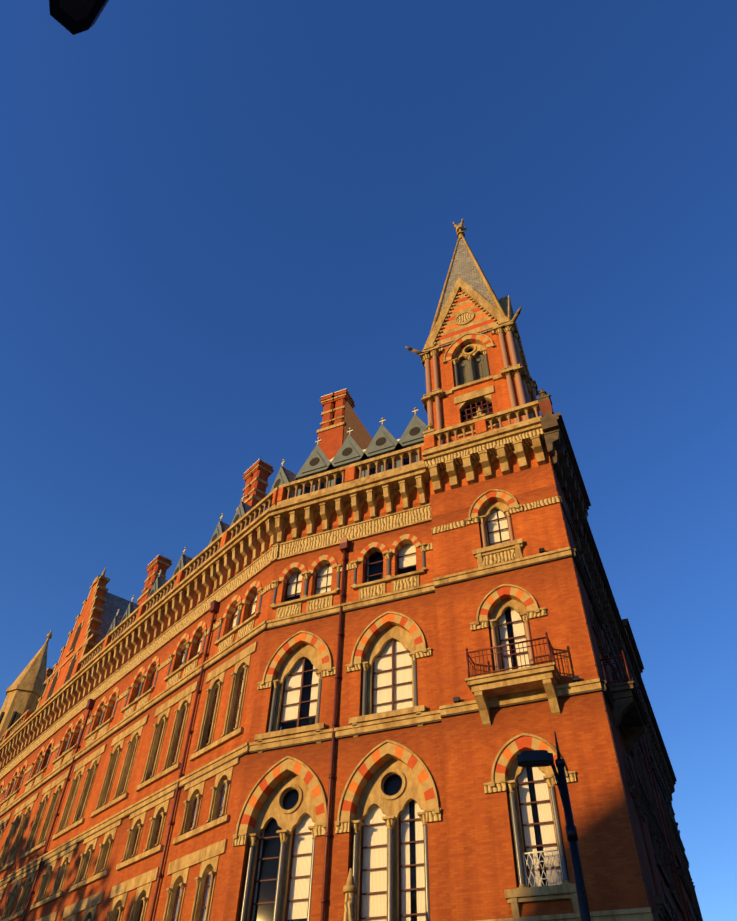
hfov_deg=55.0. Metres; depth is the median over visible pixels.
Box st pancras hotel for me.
[0,218,702,920]
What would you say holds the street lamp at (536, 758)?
on the road and pavement
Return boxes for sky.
[0,0,736,920]
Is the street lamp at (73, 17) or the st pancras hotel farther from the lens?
the st pancras hotel
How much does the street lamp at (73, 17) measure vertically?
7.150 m
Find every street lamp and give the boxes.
[49,0,108,34]
[517,731,590,920]
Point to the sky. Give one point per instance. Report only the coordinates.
(220, 219)

